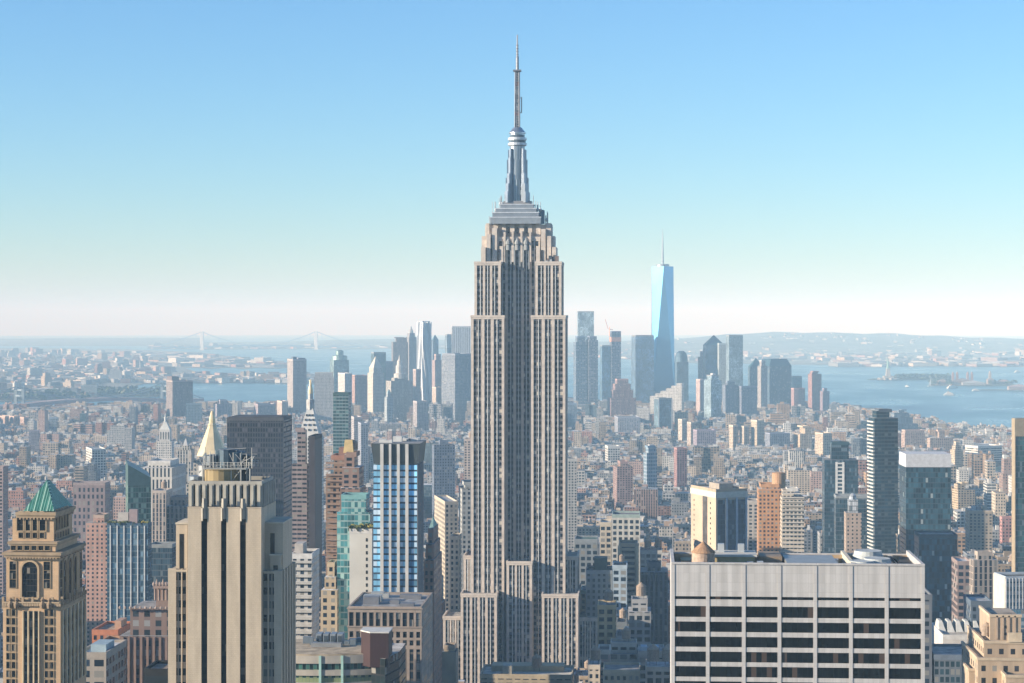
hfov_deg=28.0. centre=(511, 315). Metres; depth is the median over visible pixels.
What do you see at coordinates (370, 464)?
city building
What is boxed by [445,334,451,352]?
office tower
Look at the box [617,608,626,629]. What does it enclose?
loft building
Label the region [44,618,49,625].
window
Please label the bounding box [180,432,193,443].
city building
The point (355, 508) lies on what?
apartment tower
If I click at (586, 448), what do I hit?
city building
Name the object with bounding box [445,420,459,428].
city building
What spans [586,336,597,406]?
office tower
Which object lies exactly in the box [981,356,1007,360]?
city building
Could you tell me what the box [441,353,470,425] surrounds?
office tower
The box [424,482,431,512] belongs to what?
city building
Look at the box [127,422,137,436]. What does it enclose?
city building
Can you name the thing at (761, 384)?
office tower
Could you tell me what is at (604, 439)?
city building
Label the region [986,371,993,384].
island building
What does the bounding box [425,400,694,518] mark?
ground
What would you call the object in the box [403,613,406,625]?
window
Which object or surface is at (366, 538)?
window
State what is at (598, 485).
city building
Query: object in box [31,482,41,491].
city building
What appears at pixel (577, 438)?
city building
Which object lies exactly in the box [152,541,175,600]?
office tower
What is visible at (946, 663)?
office block
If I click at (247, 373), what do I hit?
city building
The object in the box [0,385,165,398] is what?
riverside trees
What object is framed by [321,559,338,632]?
office block
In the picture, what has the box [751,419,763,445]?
office tower
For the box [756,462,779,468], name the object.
city building
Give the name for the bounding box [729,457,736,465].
city building
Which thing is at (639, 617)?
loft building
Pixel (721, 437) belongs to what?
city building
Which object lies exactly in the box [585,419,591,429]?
city building
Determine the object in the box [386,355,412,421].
municipal building
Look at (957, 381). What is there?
island building
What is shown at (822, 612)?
window
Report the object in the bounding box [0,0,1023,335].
sky
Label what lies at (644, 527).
city building
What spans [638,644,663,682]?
loft building
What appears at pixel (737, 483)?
city building
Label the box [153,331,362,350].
suspension bridge
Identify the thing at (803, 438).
office tower
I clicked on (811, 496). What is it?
city building
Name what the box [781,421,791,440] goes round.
city building
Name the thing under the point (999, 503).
city building
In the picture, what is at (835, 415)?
city building
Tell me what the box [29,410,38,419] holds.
city building
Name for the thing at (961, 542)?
city building
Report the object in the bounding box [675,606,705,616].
window
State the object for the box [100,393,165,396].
governors island
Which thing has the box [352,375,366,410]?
office tower
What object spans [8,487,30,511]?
city building
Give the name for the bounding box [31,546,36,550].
window
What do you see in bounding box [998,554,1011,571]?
city building
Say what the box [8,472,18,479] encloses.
city building
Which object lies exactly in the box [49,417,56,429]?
office tower
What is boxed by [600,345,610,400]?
office tower
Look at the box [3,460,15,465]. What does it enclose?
city building
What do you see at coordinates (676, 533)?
city building
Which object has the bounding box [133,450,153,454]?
city building
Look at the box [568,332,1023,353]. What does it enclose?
hills
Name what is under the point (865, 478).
city building
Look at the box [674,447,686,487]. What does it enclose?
office tower
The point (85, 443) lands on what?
city building
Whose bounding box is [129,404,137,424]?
city building
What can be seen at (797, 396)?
office tower
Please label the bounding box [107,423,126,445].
city building
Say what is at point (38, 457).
city building
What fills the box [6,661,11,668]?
window
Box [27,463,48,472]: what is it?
city building
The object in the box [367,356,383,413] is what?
courthouse tower
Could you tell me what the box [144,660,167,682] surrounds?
office block
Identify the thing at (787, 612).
window
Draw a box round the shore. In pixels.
[150,339,608,348]
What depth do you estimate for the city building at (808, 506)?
2546.66 m
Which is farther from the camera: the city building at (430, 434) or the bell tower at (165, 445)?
the city building at (430, 434)
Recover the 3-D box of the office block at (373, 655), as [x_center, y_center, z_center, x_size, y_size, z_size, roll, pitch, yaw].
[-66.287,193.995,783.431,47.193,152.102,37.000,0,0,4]
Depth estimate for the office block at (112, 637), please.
849.29 m
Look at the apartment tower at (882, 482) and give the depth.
1751.57 m
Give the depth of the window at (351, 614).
856.74 m
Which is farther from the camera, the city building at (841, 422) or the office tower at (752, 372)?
the office tower at (752, 372)
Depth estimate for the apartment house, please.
1499.54 m
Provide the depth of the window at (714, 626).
577.72 m
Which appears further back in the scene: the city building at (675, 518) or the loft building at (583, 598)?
the city building at (675, 518)
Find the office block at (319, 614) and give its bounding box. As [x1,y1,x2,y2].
[319,597,320,631]
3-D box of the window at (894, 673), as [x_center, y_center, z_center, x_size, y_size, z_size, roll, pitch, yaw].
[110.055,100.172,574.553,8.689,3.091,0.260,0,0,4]
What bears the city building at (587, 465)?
on the ground at (428, 515)
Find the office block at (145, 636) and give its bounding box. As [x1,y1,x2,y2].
[119,579,167,682]
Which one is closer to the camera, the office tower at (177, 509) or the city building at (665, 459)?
the office tower at (177, 509)
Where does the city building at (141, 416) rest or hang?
on the ground at (428, 515)
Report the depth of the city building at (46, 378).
7763.09 m
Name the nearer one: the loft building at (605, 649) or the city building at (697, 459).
the loft building at (605, 649)
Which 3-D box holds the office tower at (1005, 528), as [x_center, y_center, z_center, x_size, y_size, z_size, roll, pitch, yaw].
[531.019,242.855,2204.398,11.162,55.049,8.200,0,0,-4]
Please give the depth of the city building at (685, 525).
2272.68 m
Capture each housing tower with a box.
[0,415,8,424]
[9,415,18,423]
[20,417,28,424]
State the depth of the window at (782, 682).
576.31 m
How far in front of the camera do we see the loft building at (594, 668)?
1014.98 m
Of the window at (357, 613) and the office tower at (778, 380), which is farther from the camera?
the office tower at (778, 380)
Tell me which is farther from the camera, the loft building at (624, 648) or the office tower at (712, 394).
the office tower at (712, 394)
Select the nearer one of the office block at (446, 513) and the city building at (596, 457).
the office block at (446, 513)
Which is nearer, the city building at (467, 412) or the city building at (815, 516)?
the city building at (815, 516)
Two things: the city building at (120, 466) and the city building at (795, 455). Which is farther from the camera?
the city building at (120, 466)
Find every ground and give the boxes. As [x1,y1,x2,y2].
[0,348,265,400]
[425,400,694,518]
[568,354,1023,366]
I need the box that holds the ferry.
[946,384,957,388]
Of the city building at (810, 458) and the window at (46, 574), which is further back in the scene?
the city building at (810, 458)
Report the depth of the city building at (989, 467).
3045.78 m
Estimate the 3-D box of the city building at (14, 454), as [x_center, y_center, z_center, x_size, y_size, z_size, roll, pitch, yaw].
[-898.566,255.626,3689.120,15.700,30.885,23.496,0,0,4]
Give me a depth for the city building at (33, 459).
3432.33 m
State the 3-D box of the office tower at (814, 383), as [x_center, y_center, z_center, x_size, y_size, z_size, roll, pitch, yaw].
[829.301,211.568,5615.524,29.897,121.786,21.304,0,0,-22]
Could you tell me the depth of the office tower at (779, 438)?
3905.33 m
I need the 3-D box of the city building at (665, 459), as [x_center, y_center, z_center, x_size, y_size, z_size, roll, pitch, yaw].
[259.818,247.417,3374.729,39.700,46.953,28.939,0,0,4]
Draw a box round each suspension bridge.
[0,382,203,406]
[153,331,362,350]
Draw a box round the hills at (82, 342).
[0,338,199,345]
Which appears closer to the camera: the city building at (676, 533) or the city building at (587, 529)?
the city building at (676, 533)
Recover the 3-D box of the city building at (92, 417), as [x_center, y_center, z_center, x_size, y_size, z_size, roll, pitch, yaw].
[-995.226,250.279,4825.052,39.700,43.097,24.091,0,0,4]
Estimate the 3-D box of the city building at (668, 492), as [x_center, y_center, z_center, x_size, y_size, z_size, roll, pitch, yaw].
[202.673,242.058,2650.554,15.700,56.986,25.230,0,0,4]
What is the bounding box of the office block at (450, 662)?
[442,642,457,682]
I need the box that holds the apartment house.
[86,513,115,645]
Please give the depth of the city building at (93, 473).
2972.38 m
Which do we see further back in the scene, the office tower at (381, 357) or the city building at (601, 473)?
the office tower at (381, 357)
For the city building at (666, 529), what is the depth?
2317.42 m
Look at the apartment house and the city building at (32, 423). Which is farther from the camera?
the city building at (32, 423)
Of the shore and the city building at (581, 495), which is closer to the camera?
the city building at (581, 495)
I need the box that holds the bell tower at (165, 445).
[156,413,173,457]
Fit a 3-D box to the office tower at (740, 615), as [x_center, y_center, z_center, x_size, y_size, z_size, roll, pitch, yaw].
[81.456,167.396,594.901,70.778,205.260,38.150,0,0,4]
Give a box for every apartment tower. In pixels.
[0,465,7,593]
[292,428,307,551]
[292,541,318,639]
[326,447,345,574]
[333,392,350,472]
[337,492,372,639]
[340,440,365,509]
[348,523,372,604]
[464,431,470,479]
[643,444,656,486]
[757,472,785,551]
[780,486,803,552]
[844,493,860,552]
[867,409,897,553]
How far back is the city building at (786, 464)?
3108.18 m
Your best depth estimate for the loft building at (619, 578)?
1289.71 m
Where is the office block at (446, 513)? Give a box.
[434,495,457,611]
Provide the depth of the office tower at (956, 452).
3202.74 m
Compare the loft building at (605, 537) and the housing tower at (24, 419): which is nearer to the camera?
the loft building at (605, 537)
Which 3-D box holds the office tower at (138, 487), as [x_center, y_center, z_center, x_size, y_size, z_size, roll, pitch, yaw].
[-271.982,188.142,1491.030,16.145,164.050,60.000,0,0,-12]
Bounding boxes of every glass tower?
[371,436,425,591]
[899,451,950,553]
[914,530,957,622]
[1012,418,1023,571]
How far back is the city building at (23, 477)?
3116.30 m
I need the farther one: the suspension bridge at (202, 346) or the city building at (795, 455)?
the suspension bridge at (202, 346)
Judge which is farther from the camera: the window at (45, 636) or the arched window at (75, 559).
the arched window at (75, 559)
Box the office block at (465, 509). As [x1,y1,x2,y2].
[459,480,470,589]
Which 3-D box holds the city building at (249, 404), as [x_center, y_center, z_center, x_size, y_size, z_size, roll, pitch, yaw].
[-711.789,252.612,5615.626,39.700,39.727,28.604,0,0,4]
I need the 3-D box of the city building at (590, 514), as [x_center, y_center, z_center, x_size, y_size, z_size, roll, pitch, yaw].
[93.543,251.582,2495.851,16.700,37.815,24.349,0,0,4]
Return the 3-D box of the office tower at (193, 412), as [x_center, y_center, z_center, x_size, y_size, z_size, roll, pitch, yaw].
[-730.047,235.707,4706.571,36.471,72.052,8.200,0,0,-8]
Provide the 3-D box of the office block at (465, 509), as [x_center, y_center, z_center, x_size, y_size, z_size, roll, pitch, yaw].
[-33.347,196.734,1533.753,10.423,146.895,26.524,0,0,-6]
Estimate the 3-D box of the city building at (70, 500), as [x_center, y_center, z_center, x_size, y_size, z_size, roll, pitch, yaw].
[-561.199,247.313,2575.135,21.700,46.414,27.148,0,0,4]
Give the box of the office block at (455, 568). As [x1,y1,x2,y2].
[450,533,461,611]
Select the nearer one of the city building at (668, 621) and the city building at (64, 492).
the city building at (668, 621)
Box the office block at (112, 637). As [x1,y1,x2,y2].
[104,636,118,638]
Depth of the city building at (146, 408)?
5010.20 m
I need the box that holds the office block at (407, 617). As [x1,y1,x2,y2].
[347,591,432,682]
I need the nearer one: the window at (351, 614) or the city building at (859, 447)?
the window at (351, 614)
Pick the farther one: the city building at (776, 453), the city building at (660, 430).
the city building at (660, 430)
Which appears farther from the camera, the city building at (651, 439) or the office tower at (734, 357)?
the office tower at (734, 357)
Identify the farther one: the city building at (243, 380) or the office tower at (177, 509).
the city building at (243, 380)
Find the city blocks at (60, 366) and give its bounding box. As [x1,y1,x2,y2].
[0,332,1023,682]
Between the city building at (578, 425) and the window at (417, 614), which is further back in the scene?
the city building at (578, 425)
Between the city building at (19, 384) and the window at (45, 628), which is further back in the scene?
the city building at (19, 384)
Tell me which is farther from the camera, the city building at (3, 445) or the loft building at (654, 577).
the city building at (3, 445)
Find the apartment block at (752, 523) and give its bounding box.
[748,498,756,552]
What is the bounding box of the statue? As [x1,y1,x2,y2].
[877,357,898,379]
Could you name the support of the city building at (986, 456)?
on the ground at (428, 515)
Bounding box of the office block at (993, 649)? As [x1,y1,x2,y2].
[961,605,1023,682]
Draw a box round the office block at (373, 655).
[296,627,405,682]
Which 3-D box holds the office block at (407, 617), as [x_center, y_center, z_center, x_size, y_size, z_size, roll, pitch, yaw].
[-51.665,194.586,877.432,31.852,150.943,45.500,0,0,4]
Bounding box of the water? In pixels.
[0,335,1023,426]
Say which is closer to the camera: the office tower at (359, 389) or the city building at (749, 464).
the city building at (749, 464)
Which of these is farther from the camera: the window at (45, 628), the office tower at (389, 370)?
the office tower at (389, 370)
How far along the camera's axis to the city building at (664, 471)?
3291.58 m
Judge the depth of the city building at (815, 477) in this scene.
2866.00 m
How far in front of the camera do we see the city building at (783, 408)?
4707.87 m
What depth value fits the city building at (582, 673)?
1242.04 m
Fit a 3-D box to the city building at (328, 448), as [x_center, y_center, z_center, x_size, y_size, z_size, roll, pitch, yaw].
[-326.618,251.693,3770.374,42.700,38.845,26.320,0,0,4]
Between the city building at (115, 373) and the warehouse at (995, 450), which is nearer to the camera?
the warehouse at (995, 450)
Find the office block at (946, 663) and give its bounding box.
[932,644,961,682]
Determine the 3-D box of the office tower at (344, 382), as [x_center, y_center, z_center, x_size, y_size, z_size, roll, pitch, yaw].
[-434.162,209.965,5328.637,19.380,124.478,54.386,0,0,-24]
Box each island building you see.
[952,372,972,384]
[961,380,984,384]
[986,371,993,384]
[996,379,1012,383]
[1007,384,1023,389]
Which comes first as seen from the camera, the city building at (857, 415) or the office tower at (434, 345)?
the city building at (857, 415)
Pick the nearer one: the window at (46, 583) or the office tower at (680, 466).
the window at (46, 583)
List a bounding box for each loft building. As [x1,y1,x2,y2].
[574,535,598,586]
[581,585,585,612]
[586,556,611,616]
[588,646,600,682]
[597,588,616,646]
[598,644,610,682]
[600,519,611,565]
[603,662,639,682]
[610,627,637,661]
[612,511,639,582]
[612,553,626,616]
[616,626,628,638]
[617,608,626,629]
[628,582,650,646]
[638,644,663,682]
[640,537,661,566]
[640,561,667,646]
[646,644,669,682]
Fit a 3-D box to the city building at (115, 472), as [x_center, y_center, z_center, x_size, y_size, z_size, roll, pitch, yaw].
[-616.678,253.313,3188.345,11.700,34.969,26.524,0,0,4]
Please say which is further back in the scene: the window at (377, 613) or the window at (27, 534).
the window at (377, 613)
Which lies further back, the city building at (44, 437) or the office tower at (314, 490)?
the city building at (44, 437)
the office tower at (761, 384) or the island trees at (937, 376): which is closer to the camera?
the office tower at (761, 384)
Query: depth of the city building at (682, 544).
1950.04 m
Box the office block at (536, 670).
[480,654,573,682]
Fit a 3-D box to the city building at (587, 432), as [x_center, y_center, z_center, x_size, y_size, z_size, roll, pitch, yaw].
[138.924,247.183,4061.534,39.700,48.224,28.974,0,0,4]
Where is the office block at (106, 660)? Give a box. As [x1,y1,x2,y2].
[86,639,126,682]
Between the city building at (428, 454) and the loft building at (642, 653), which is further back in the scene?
the city building at (428, 454)
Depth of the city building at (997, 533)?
2293.24 m
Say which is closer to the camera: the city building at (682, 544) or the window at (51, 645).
the window at (51, 645)
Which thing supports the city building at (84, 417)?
on the ground at (428, 515)
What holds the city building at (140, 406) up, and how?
on the ground at (428, 515)
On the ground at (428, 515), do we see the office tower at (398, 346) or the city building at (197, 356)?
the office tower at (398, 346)
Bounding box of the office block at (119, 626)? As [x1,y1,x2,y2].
[92,617,129,642]
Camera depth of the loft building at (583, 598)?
1351.89 m
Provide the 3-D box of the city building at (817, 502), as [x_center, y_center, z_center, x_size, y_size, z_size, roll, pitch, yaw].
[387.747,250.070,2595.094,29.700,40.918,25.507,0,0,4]
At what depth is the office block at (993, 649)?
662.53 m
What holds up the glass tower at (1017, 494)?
on the ground at (428, 515)
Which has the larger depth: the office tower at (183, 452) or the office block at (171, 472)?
the office tower at (183, 452)
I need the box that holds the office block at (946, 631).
[932,618,978,643]
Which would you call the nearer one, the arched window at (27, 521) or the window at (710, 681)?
the window at (710, 681)
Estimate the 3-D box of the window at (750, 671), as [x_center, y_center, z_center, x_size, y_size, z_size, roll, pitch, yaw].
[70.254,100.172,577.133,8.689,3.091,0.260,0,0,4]
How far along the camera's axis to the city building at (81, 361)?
10943.03 m
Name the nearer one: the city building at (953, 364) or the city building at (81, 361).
the city building at (81, 361)
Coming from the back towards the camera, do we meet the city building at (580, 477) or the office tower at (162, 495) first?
the city building at (580, 477)
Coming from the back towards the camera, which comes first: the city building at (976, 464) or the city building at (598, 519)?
the city building at (976, 464)
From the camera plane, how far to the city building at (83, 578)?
1663.12 m
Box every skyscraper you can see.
[442,35,596,682]
[651,229,674,395]
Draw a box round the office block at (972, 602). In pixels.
[963,594,991,626]
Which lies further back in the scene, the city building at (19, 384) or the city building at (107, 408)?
the city building at (19, 384)
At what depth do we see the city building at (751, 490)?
2907.24 m
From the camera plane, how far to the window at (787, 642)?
576.31 m
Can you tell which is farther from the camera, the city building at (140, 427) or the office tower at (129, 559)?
the city building at (140, 427)
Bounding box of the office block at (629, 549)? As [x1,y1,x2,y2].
[618,540,638,625]
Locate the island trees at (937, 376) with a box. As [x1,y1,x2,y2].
[893,373,1017,384]
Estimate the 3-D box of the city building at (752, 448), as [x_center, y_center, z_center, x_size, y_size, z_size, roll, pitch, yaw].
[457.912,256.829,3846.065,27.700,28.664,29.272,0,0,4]
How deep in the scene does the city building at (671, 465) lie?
3279.96 m
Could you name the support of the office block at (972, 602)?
on the ground at (428, 515)
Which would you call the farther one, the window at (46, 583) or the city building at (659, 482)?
the city building at (659, 482)
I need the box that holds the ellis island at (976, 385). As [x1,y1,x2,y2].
[931,383,1015,385]
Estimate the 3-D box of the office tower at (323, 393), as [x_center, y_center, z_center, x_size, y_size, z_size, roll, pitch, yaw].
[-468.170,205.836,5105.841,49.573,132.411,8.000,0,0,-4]
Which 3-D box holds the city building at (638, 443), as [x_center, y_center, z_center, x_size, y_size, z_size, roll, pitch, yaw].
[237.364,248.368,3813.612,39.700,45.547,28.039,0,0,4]
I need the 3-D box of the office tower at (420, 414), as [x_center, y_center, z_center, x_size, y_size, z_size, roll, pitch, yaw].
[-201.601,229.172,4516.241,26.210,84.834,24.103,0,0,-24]
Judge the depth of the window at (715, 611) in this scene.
577.72 m
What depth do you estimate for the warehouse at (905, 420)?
4510.29 m
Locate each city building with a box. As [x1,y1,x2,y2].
[0,395,13,399]
[0,440,7,452]
[0,588,5,609]
[3,402,16,409]
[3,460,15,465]
[6,450,18,459]
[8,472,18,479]
[8,481,21,487]
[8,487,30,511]
[13,381,24,388]
[16,455,35,465]
[16,472,29,481]
[19,444,30,468]
[26,478,35,488]
[27,367,41,376]
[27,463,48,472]
[27,488,38,499]
[28,418,36,431]
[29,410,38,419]
[31,454,43,461]
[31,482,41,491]
[34,472,56,480]
[35,419,48,429]
[39,409,47,432]
[39,439,42,451]
[40,431,62,441]
[41,372,51,385]
[43,439,60,455]
[49,451,75,469]
[56,474,74,498]
[58,439,73,453]
[58,471,73,477]
[60,386,77,392]
[60,485,71,498]
[63,379,73,387]
[64,431,86,439]
[64,494,72,505]
[70,407,88,419]
[71,401,86,406]
[74,422,94,433]
[74,440,98,450]
[75,463,87,481]
[76,357,87,366]
[79,413,98,421]
[79,458,99,480]
[80,411,88,421]
[82,573,85,584]
[94,434,106,442]
[96,420,115,434]
[101,404,110,410]
[102,361,111,370]
[106,459,120,469]
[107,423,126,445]
[108,444,123,448]
[109,368,121,379]
[110,468,118,478]
[110,478,123,506]
[111,406,124,416]
[111,461,135,471]
[113,493,125,519]
[117,469,125,479]
[121,400,133,408]
[124,425,134,450]
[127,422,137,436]
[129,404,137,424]
[130,402,143,412]
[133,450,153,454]
[136,423,146,432]
[138,413,148,424]
[140,452,155,460]
[141,403,151,413]
[142,447,155,451]
[153,401,160,425]
[168,417,176,424]
[169,423,179,443]
[180,372,194,377]
[180,429,194,436]
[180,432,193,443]
[189,354,206,357]
[190,443,201,456]
[203,423,208,437]
[206,418,225,424]
[220,423,226,444]
[230,400,239,414]
[240,370,254,375]
[240,378,254,382]
[240,412,252,414]
[244,401,257,406]
[250,356,273,362]
[261,373,273,379]
[321,431,327,437]
[324,442,332,454]
[352,403,361,415]
[360,411,369,421]
[368,452,373,480]
[370,419,379,432]
[381,421,400,430]
[387,428,401,439]
[407,405,412,418]
[408,425,416,436]
[422,432,441,437]
[424,439,438,462]
[424,462,431,470]
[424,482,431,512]
[424,519,431,532]
[429,402,441,418]
[434,435,454,440]
[435,401,452,422]
[436,416,446,434]
[442,599,444,649]
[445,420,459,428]
[465,401,470,419]
[572,429,591,442]
[573,445,592,456]
[574,430,580,447]
[574,660,587,682]
[575,421,581,429]
[577,458,586,468]
[577,464,584,486]
[577,484,597,492]
[577,490,592,499]
[577,523,598,536]
[579,461,595,469]
[581,436,588,444]
[581,446,596,452]
[582,507,595,520]
[585,402,596,416]
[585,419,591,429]
[585,467,593,476]
[585,482,600,488]
[586,476,604,481]
[586,490,607,503]
[586,500,599,517]
[587,454,602,461]
[589,459,605,467]
[592,438,611,442]
[595,499,611,508]
[596,416,604,439]
[596,515,611,530]
[597,406,602,416]
[597,470,612,478]
[598,484,609,495]
[599,419,605,440]
[600,399,606,408]
[618,431,636,437]
[624,447,639,453]
[624,499,637,510]
[629,437,645,453]
[629,459,642,475]
[634,484,657,518]
[635,477,642,486]
[637,405,648,423]
[640,516,652,530]
[640,517,648,534]
[640,533,654,545]
[646,434,657,447]
[649,414,653,425]
[651,426,669,433]
[653,516,668,523]
[656,448,661,469]
[657,470,668,474]
[657,475,661,490]
[658,498,671,518]
[659,519,673,536]
[659,537,671,546]
[662,432,670,438]
[662,452,672,469]
[662,471,672,490]
[662,541,666,551]
[662,554,669,562]
[663,481,674,503]
[668,600,669,643]
[669,452,673,471]
[669,515,680,524]
[669,527,686,553]
[671,497,688,516]
[672,510,690,521]
[673,487,687,500]
[674,517,690,534]
[675,410,692,430]
[675,532,690,551]
[687,463,695,476]
[694,444,718,470]
[694,453,700,476]
[701,469,711,478]
[706,418,721,427]
[711,454,724,480]
[713,420,725,428]
[716,435,728,443]
[719,449,729,457]
[726,413,734,429]
[727,468,746,474]
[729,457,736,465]
[733,456,744,464]
[733,470,743,482]
[733,479,739,486]
[735,414,745,429]
[739,481,748,488]
[743,451,765,458]
[744,420,750,434]
[745,461,756,469]
[747,469,756,476]
[747,486,756,495]
[748,445,763,452]
[748,475,766,483]
[749,478,764,488]
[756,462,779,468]
[760,447,781,454]
[763,455,775,462]
[767,411,785,424]
[771,451,781,454]
[777,402,789,422]
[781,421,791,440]
[783,448,793,470]
[784,461,791,479]
[787,463,809,494]
[788,447,802,468]
[790,415,797,422]
[791,404,804,417]
[801,413,813,420]
[803,490,821,500]
[804,498,815,510]
[804,508,821,526]
[804,523,811,552]
[805,421,822,430]
[805,454,821,463]
[806,497,821,506]
[810,467,821,492]
[811,524,816,552]
[821,412,829,421]
[822,416,827,430]
[827,425,846,436]
[829,402,840,410]
[830,362,858,366]
[830,410,846,425]
[831,430,845,440]
[835,417,848,436]
[837,405,845,411]
[845,412,856,429]
[850,409,859,429]
[851,436,867,455]
[856,456,867,484]
[858,485,866,493]
[864,471,867,491]
[891,361,908,365]
[898,468,898,507]
[913,445,920,450]
[924,447,949,452]
[929,350,940,354]
[936,421,945,428]
[939,362,969,365]
[951,463,955,483]
[953,506,970,527]
[954,529,964,555]
[956,467,968,487]
[961,437,973,446]
[965,505,992,550]
[966,452,971,466]
[971,450,982,478]
[975,491,982,505]
[977,474,985,487]
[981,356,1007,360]
[983,451,993,473]
[983,476,995,509]
[985,429,1005,439]
[985,455,994,480]
[992,489,1005,527]
[992,551,1010,560]
[994,525,999,542]
[998,537,1011,553]
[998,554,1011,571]
[999,455,1011,494]
[1006,492,1011,510]
[1007,357,1019,359]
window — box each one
[6,609,11,615]
[6,617,11,624]
[6,626,11,633]
[6,635,11,642]
[6,644,11,650]
[6,652,11,659]
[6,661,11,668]
[6,670,11,677]
[9,561,16,569]
[9,570,16,578]
[9,579,16,587]
[10,546,16,550]
[10,609,15,615]
[10,617,15,624]
[10,626,15,633]
[10,635,15,642]
[10,644,15,650]
[10,652,15,659]
[10,661,15,668]
[10,670,15,677]
[16,511,25,531]
[17,546,22,550]
[18,532,23,538]
[20,560,39,599]
[23,511,32,531]
[24,546,29,550]
[25,532,30,538]
[30,511,39,531]
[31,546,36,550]
[32,532,37,538]
[37,511,46,531]
[38,546,43,550]
[39,532,44,538]
[43,561,50,570]
[43,570,50,579]
[43,579,50,588]
[44,546,50,550]
[44,609,49,616]
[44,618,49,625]
[44,627,49,633]
[44,635,49,642]
[44,644,49,651]
[44,653,49,660]
[44,662,49,668]
[44,670,49,677]
[48,609,53,616]
[48,618,53,625]
[48,627,53,633]
[48,635,53,642]
[48,644,53,651]
[48,653,53,660]
[48,662,53,668]
[48,670,53,677]
[55,509,57,531]
[58,508,60,530]
[61,507,63,529]
[62,558,66,599]
[63,506,65,528]
[66,505,68,527]
[67,556,72,597]
[72,554,77,595]
[179,534,183,568]
[270,533,274,553]
[349,612,353,625]
[356,612,359,625]
[363,612,366,625]
[366,538,367,591]
[369,612,373,625]
[376,612,379,625]
[383,612,386,625]
[389,613,393,625]
[396,613,399,625]
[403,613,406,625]
[409,613,413,625]
[416,613,419,625]
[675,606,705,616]
[675,621,705,631]
[675,636,705,646]
[675,651,705,661]
[675,666,705,676]
[675,681,705,682]
[710,606,740,616]
[710,622,740,631]
[710,637,740,646]
[710,652,740,661]
[710,666,740,676]
[710,681,740,682]
[746,606,776,617]
[746,622,776,631]
[746,637,776,647]
[746,652,776,662]
[746,667,776,677]
[746,682,776,682]
[782,607,812,617]
[782,622,812,632]
[782,637,812,647]
[782,652,812,662]
[782,667,812,677]
[782,682,811,682]
[817,607,848,617]
[817,623,848,632]
[817,638,848,647]
[817,653,848,662]
[817,668,848,677]
[853,607,883,618]
[853,623,883,632]
[853,638,883,648]
[853,653,883,663]
[853,668,883,678]
[889,608,919,618]
[889,623,919,633]
[889,638,919,648]
[889,654,919,663]
[889,668,919,678]
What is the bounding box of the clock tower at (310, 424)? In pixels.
[301,380,323,552]
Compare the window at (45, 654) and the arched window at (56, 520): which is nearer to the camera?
the window at (45, 654)
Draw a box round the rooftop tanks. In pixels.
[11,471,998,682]
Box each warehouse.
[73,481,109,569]
[891,409,917,431]
[965,444,1001,464]
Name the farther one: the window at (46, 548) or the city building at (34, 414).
the city building at (34, 414)
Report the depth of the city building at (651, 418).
4682.75 m
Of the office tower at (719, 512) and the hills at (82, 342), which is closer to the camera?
the office tower at (719, 512)
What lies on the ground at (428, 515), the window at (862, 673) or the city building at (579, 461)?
the city building at (579, 461)
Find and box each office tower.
[2,479,86,682]
[29,430,39,451]
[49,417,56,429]
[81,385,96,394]
[86,446,105,478]
[107,509,151,620]
[126,460,150,521]
[152,480,172,541]
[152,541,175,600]
[166,376,192,416]
[166,495,188,541]
[168,448,295,682]
[177,438,194,483]
[186,403,201,422]
[186,411,224,494]
[214,399,231,416]
[227,415,291,516]
[254,403,274,414]
[277,400,287,414]
[287,357,306,413]
[308,434,321,596]
[314,372,333,420]
[330,350,348,391]
[338,373,351,403]
[351,415,361,450]
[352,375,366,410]
[358,422,367,481]
[371,352,385,396]
[384,389,392,422]
[386,361,392,380]
[391,337,406,377]
[405,327,415,380]
[413,369,420,400]
[413,400,427,429]
[416,321,431,405]
[424,517,441,682]
[431,335,437,400]
[432,354,440,386]
[432,387,440,404]
[432,440,454,517]
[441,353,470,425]
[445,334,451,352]
[451,326,470,352]
[568,402,576,429]
[568,456,576,551]
[573,336,586,401]
[577,311,593,341]
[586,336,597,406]
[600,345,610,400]
[605,319,620,388]
[605,445,619,464]
[607,379,635,416]
[613,460,632,509]
[614,416,639,433]
[631,335,653,402]
[650,383,683,413]
[654,397,672,430]
[670,541,924,682]
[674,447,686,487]
[675,351,687,400]
[678,419,686,441]
[687,422,695,444]
[690,481,747,550]
[693,429,715,446]
[696,379,703,415]
[698,351,702,378]
[703,335,721,378]
[704,373,720,418]
[717,343,725,404]
[722,381,737,413]
[726,335,742,385]
[729,425,737,449]
[738,386,756,415]
[740,426,748,444]
[748,358,758,385]
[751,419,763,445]
[757,360,766,407]
[758,358,790,405]
[765,432,789,446]
[791,376,801,387]
[791,388,804,405]
[794,425,811,449]
[808,371,820,410]
[815,432,831,456]
[820,388,828,410]
[822,441,857,552]
[834,493,867,552]
[901,429,924,446]
[925,588,931,682]
[927,430,952,450]
[950,441,962,468]
[951,556,968,622]
[952,482,974,515]
[969,550,997,607]
[993,572,1023,627]
[1000,516,1011,542]
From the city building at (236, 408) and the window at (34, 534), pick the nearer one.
the window at (34, 534)
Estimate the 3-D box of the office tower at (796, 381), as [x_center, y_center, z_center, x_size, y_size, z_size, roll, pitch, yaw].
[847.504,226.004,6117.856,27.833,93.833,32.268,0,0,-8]
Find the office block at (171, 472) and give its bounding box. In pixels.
[142,458,185,521]
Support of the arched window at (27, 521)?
in the office tower at (44, 606)
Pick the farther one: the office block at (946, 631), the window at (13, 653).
the office block at (946, 631)

